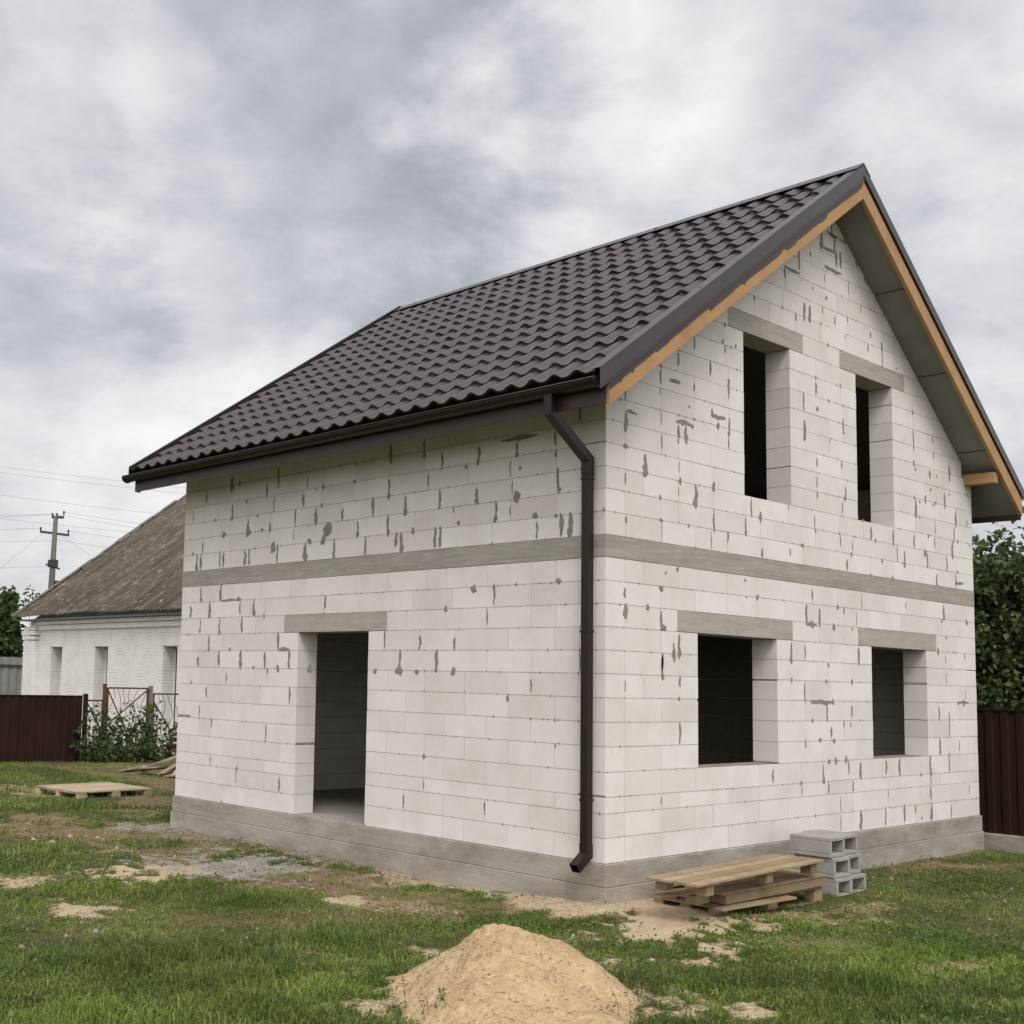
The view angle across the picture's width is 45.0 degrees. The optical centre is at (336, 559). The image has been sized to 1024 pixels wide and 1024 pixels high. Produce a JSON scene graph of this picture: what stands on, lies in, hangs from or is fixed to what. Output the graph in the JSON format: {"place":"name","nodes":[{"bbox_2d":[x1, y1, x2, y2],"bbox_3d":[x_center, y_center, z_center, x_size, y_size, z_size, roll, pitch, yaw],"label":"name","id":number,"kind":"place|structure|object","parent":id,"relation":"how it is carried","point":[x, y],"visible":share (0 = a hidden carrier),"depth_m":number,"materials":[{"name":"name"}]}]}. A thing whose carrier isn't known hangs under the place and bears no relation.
{"place":"outdoors","nodes":[
{"label":"outdoors","id":0,"kind":"place"},
{"bbox_2d":[0,756,347,897],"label":"grass","id":1,"kind":"structure","parent":0,"point":[75,806],"depth_m":15.49,"materials":[{"name":"green plant"}]},
{"bbox_2d":[0,799,1019,1023],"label":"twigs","id":2,"kind":"object","parent":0,"point":[414,908],"visible":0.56,"depth_m":9.85,"materials":[{"name":"brown wood"}]},
{"bbox_2d":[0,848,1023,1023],"bbox_3d":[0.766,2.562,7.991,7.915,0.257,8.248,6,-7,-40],"label":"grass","id":3,"kind":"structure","parent":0,"point":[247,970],"depth_m":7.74,"materials":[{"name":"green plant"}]},
{"bbox_2d":[0,750,1023,1023],"bbox_3d":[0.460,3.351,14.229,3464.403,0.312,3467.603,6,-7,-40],"label":"ground","id":4,"kind":"structure","parent":0,"point":[662,918],"depth_m":10.05,"materials":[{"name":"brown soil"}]},
{"bbox_2d":[0,657,22,694],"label":"grey fence","id":5,"kind":"object","parent":4,"relation":"on","point":[10,675],"visible":0.11,"depth_m":38.71,"materials":[{"name":"metal"}]},
{"bbox_2d":[0,608,22,656],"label":"broadleaf tree","id":6,"kind":"object","parent":4,"relation":"on","point":[7,642],"visible":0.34,"depth_m":44.34,"materials":[{"name":"green plant"}]},
{"bbox_2d":[0,585,25,656],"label":"slender tree","id":7,"kind":"object","parent":4,"relation":"on","point":[9,600],"visible":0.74,"depth_m":44.62,"materials":[{"name":"green plant"}]},
{"bbox_2d":[19,585,39,626],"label":"bare sapling","id":8,"kind":"object","parent":4,"relation":"on","point":[26,600],"visible":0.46,"depth_m":46.19,"materials":[{"name":"green plant"}]},
{"bbox_2d":[0,694,87,762],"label":"sheet fence","id":9,"kind":"object","parent":4,"relation":"on","point":[38,728],"visible":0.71,"depth_m":24.86,"materials":[{"name":"brown metal"}]},
{"bbox_2d":[40,511,69,588],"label":"power pole","id":10,"kind":"object","parent":4,"relation":"on","point":[52,564],"visible":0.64,"depth_m":49.93,"materials":[{"name":"concrete"}]},
{"bbox_2d":[6,473,184,493],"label":"overhead wire","id":11,"kind":"object","parent":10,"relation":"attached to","point":[99,484],"visible":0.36,"depth_m":46.49,"materials":[{"name":"metal"}]},
{"bbox_2d":[70,707,105,762],"bbox_3d":[-5.188,3.712,25.366,0.810,1.268,0.638,6,-7,-40],"label":"weed bush","id":12,"kind":"object","parent":4,"relation":"on","point":[84,754],"visible":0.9,"depth_m":25.34,"materials":[{"name":"green plant"}]},
{"bbox_2d":[36,782,152,798],"bbox_3d":[-3.691,3.534,18.479,1.332,0.143,1.294,6,-7,-40],"label":"pallet","id":13,"kind":"object","parent":4,"relation":"on","point":[83,789],"visible":0.81,"depth_m":18.34,"materials":[{"name":"brown wood"}]},
{"bbox_2d":[87,700,103,751],"bbox_3d":[-5.145,3.585,25.718,0.415,1.215,0.035,6,-7,-40],"label":"fence","id":14,"kind":"object","parent":4,"relation":"on","point":[102,707],"visible":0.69,"depth_m":25.83,"materials":[{"name":"metal"}]},
{"bbox_2d":[11,494,185,754],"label":"old house","id":15,"kind":"structure","parent":4,"relation":"on","point":[110,616],"depth_m":32.82,"materials":[{"name":"brick"}]},
{"bbox_2d":[105,647,107,683],"bbox_3d":[-5.985,3.394,32.302,0.050,2.110,0.680,6,-7,-40],"label":"window","id":16,"kind":"structure","parent":15,"relation":"in","point":[106,661],"depth_m":32.57,"materials":[{"name":"glass"}]},
{"bbox_2d":[172,647,177,731],"bbox_3d":[-3.814,3.200,29.791,0.050,2.110,0.630,6,-7,-40],"label":"window","id":17,"kind":"structure","parent":15,"relation":"in","point":[176,648],"depth_m":30.00,"materials":[{"name":"glass"}]},
{"bbox_2d":[87,725,120,762],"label":"weed bush","id":18,"kind":"object","parent":4,"relation":"on","point":[101,753],"visible":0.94,"depth_m":25.36,"materials":[{"name":"green plant"}]},
{"bbox_2d":[85,700,128,762],"bbox_3d":[-4.887,3.696,25.699,0.892,1.416,0.751,2,-6,-7],"label":"weed bush","id":19,"kind":"object","parent":4,"relation":"on","point":[102,720],"visible":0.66,"depth_m":25.64,"materials":[{"name":"green plant"}]},
{"bbox_2d":[109,708,144,760],"bbox_3d":[-4.548,3.796,26.007,0.726,1.258,0.817,-2,-6,29],"label":"weed bush","id":20,"kind":"object","parent":4,"relation":"on","point":[119,739],"visible":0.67,"depth_m":25.92,"materials":[{"name":"green plant"}]},
{"bbox_2d":[102,684,152,750],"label":"garden gate","id":21,"kind":"structure","parent":4,"relation":"on","point":[149,694],"depth_m":26.33,"materials":[{"name":"metal"}]},
{"bbox_2d":[114,730,145,762],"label":"weed bush","id":22,"kind":"object","parent":4,"relation":"on","point":[130,758],"visible":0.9,"depth_m":25.64,"materials":[{"name":"green plant"}]},
{"bbox_2d":[117,763,153,771],"bbox_3d":[-3.862,4.000,23.286,0.221,0.128,0.989,-1,-6,25],"label":"scrap board","id":23,"kind":"object","parent":4,"relation":"on","point":[133,768],"visible":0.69,"depth_m":23.07,"materials":[{"name":"brown wood"}]},
{"bbox_2d":[120,700,158,760],"bbox_3d":[-4.274,3.730,26.230,0.917,1.457,0.725,6,-7,-40],"label":"weed bush","id":24,"kind":"object","parent":4,"relation":"on","point":[136,729],"visible":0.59,"depth_m":26.12,"materials":[{"name":"green plant"}]},
{"bbox_2d":[131,700,163,757],"bbox_3d":[-4.082,3.766,26.377,0.925,1.388,0.642,6,-7,-40],"label":"weed bush","id":25,"kind":"object","parent":4,"relation":"on","point":[155,735],"visible":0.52,"depth_m":26.44,"materials":[{"name":"green plant"}]},
{"bbox_2d":[138,732,164,762],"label":"weed bush","id":26,"kind":"object","parent":4,"relation":"on","point":[148,755],"visible":0.91,"depth_m":25.88,"materials":[{"name":"green plant"}]},
{"bbox_2d":[151,693,178,752],"bbox_3d":[-3.507,3.782,27.395,1.708,1.498,0.118,6,-7,-40],"label":"fence","id":27,"kind":"object","parent":4,"relation":"on","point":[162,694],"visible":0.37,"depth_m":27.17,"materials":[{"name":"metal"}]},
{"bbox_2d":[157,763,175,774],"bbox_3d":[-2.912,3.769,22.437,0.201,0.423,0.936,-3,-7,40],"label":"scrap board","id":28,"kind":"object","parent":4,"relation":"on","point":[166,770],"visible":0.48,"depth_m":22.15,"materials":[{"name":"brown wood"}]},
{"bbox_2d":[157,719,177,758],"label":"weed bush","id":29,"kind":"object","parent":4,"relation":"on","point":[171,739],"visible":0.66,"depth_m":27.49,"materials":[{"name":"green plant"}]},
{"bbox_2d":[163,769,174,777],"bbox_3d":[-3.026,3.955,22.623,0.340,0.129,1.363,2,-6,-5],"label":"scrap board","id":30,"kind":"object","parent":4,"relation":"on","point":[168,773],"visible":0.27,"depth_m":22.22,"materials":[{"name":"brown wood"}]},
{"bbox_2d":[140,766,175,769],"bbox_3d":[-3.117,3.911,22.812,1.122,0.137,0.280,3,-6,-14],"label":"scrap board","id":31,"kind":"object","parent":30,"relation":"on","point":[153,768],"visible":0.45,"depth_m":22.65,"materials":[{"name":"brown wood"}]},
{"bbox_2d":[154,755,175,764],"bbox_3d":[-3.003,3.718,22.859,0.260,0.255,1.089,-2,-6,27],"label":"scrap board","id":32,"kind":"object","parent":31,"relation":"on","point":[167,760],"visible":0.49,"depth_m":22.47,"materials":[{"name":"brown wood"}]},
{"bbox_2d":[401,975,468,1019],"bbox_3d":[0.652,2.391,6.585,0.604,0.261,0.309,2,-6,-6],"label":"grass tuft","id":33,"kind":"object","parent":4,"relation":"on","point":[442,998],"visible":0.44,"depth_m":6.53,"materials":[{"name":"green plant"}]},
{"bbox_2d":[371,923,639,1023],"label":"sand pile","id":34,"kind":"object","parent":4,"relation":"on","point":[543,989],"visible":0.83,"depth_m":6.73,"materials":[{"name":"beige sand"}]},
{"bbox_2d":[0,802,1019,1017],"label":"rubble","id":35,"kind":"object","parent":4,"relation":"on","point":[293,859],"visible":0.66,"depth_m":11.44,"materials":[{"name":"grey stone"}]},
{"bbox_2d":[0,836,1023,1023],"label":"clover","id":36,"kind":"object","parent":4,"relation":"on","point":[977,892],"visible":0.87,"depth_m":8.76,"materials":[{"name":"green plant"}]},
{"bbox_2d":[122,163,1023,904],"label":"unfinished house","id":37,"kind":"structure","parent":4,"relation":"on","point":[616,571],"depth_m":12.36,"materials":[{"name":"concrete"}]},
{"bbox_2d":[599,983,693,1023],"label":"grass tuft","id":38,"kind":"object","parent":4,"relation":"on","point":[630,1012],"visible":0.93,"depth_m":6.57,"materials":[{"name":"green plant"}]},
{"bbox_2d":[614,950,681,995],"bbox_3d":[1.884,2.489,7.309,0.533,0.246,0.304,6,-7,-40],"label":"grass tuft","id":39,"kind":"object","parent":4,"relation":"on","point":[660,973],"visible":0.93,"depth_m":7.29,"materials":[{"name":"green plant"}]},
{"bbox_2d":[689,952,757,999],"bbox_3d":[2.308,2.503,7.327,0.405,0.242,0.459,-2,-6,30],"label":"grass tuft","id":40,"kind":"object","parent":4,"relation":"on","point":[696,979],"visible":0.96,"depth_m":7.29,"materials":[{"name":"green plant"}]},
{"bbox_2d":[654,886,822,914],"bbox_3d":[3.471,2.906,10.418,1.658,0.143,0.634,6,-7,-40],"label":"pallet","id":41,"kind":"object","parent":4,"relation":"on","point":[814,894],"visible":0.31,"depth_m":10.14,"materials":[{"name":"brown wood"}]},
{"bbox_2d":[658,869,827,904],"bbox_3d":[3.423,2.766,10.322,1.884,0.098,0.669,6,-7,-40],"label":"pallet","id":42,"kind":"object","parent":41,"relation":"on","point":[750,888],"visible":0.5,"depth_m":10.04,"materials":[{"name":"brown wood"}]},
{"bbox_2d":[650,887,720,898],"bbox_3d":[2.767,2.632,9.580,0.754,0.020,0.090,5,-7,-34],"label":"loose slat","id":43,"kind":"object","parent":42,"relation":"on","point":[674,894],"visible":0.76,"depth_m":9.47,"materials":[{"name":"brown wood"}]},
{"bbox_2d":[646,853,823,896],"bbox_3d":[3.309,2.585,9.956,2.194,0.110,0.465,7,-8,-44],"label":"pallet","id":44,"kind":"object","parent":42,"relation":"on","point":[702,880],"visible":1,"depth_m":9.80,"materials":[{"name":"brown wood"}]},
{"bbox_2d":[713,895,796,911],"bbox_3d":[3.400,2.784,9.824,1.051,0.020,0.090,6,-7,-38],"label":"loose slat","id":45,"kind":"object","parent":4,"relation":"on","point":[753,903],"visible":1,"depth_m":9.77,"materials":[{"name":"brown wood"}]},
{"bbox_2d":[822,876,851,895],"bbox_3d":[4.489,2.998,11.169,0.292,0.178,0.395,6,-7,-40],"label":"cinder block","id":46,"kind":"object","parent":4,"relation":"on","point":[831,887],"depth_m":11.01,"materials":[{"name":"grey concrete"}]},
{"bbox_2d":[795,854,849,878],"bbox_3d":[4.486,2.819,11.196,0.298,0.178,0.399,6,-7,-40],"label":"cinder block","id":47,"kind":"object","parent":46,"relation":"on","point":[835,867],"depth_m":11.06,"materials":[{"name":"grey concrete"}]},
{"bbox_2d":[790,832,844,857],"bbox_3d":[4.446,2.637,11.212,0.292,0.178,0.395,6,-7,-40],"label":"cinder block","id":48,"kind":"object","parent":47,"relation":"on","point":[818,844],"depth_m":11.13,"materials":[{"name":"grey concrete"}]},
{"bbox_2d":[850,873,865,892],"bbox_3d":[4.712,3.023,11.379,0.292,0.178,0.395,6,-7,-40],"label":"cinder block","id":49,"kind":"object","parent":4,"relation":"on","point":[858,879],"depth_m":11.31,"materials":[{"name":"grey concrete"}]},
{"bbox_2d":[845,853,860,874],"bbox_3d":[4.676,2.844,11.412,0.298,0.178,0.399,6,-7,-40],"label":"cinder block","id":50,"kind":"object","parent":49,"relation":"on","point":[855,863],"depth_m":11.35,"materials":[{"name":"grey concrete"}]},
{"bbox_2d":[803,829,857,854],"bbox_3d":[4.659,2.664,11.438,0.298,0.178,0.399,6,-7,-40],"label":"cinder block","id":51,"kind":"object","parent":50,"relation":"on","point":[851,843],"depth_m":11.37,"materials":[{"name":"grey concrete"}]},
{"bbox_2d":[972,522,1023,709],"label":"vine covered tree","id":52,"kind":"object","parent":4,"relation":"on","point":[998,661],"visible":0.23,"depth_m":17.38,"materials":[{"name":"green plant"}]},
{"bbox_2d":[972,521,1023,570],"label":"thin crowned tree","id":53,"kind":"object","parent":4,"relation":"on","point":[978,544],"visible":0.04,"depth_m":18.97,"materials":[{"name":"green plant"}]},
{"bbox_2d":[975,546,1020,688],"bbox_3d":[10.909,1.948,20.854,3.941,5.288,6.118,6,-7,-40],"label":"leafy tree","id":54,"kind":"object","parent":4,"relation":"on","point":[1011,557],"depth_m":20.68,"materials":[{"name":"green plant"}]},
{"bbox_2d":[977,708,1023,853],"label":"sheet fence","id":55,"kind":"object","parent":4,"relation":"on","point":[1000,738],"visible":0.02,"depth_m":15.70,"materials":[{"name":"brown metal"}]},
{"bbox_2d":[989,553,1023,699],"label":"leafy tree","id":56,"kind":"object","parent":4,"relation":"on","point":[1011,586],"visible":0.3,"depth_m":17.60,"materials":[{"name":"green plant"}]},
{"bbox_2d":[0,0,1023,653],"label":"sky","id":57,"kind":"structure","parent":0,"point":[200,200],"materials":[{"name":"grey"}]}
]}

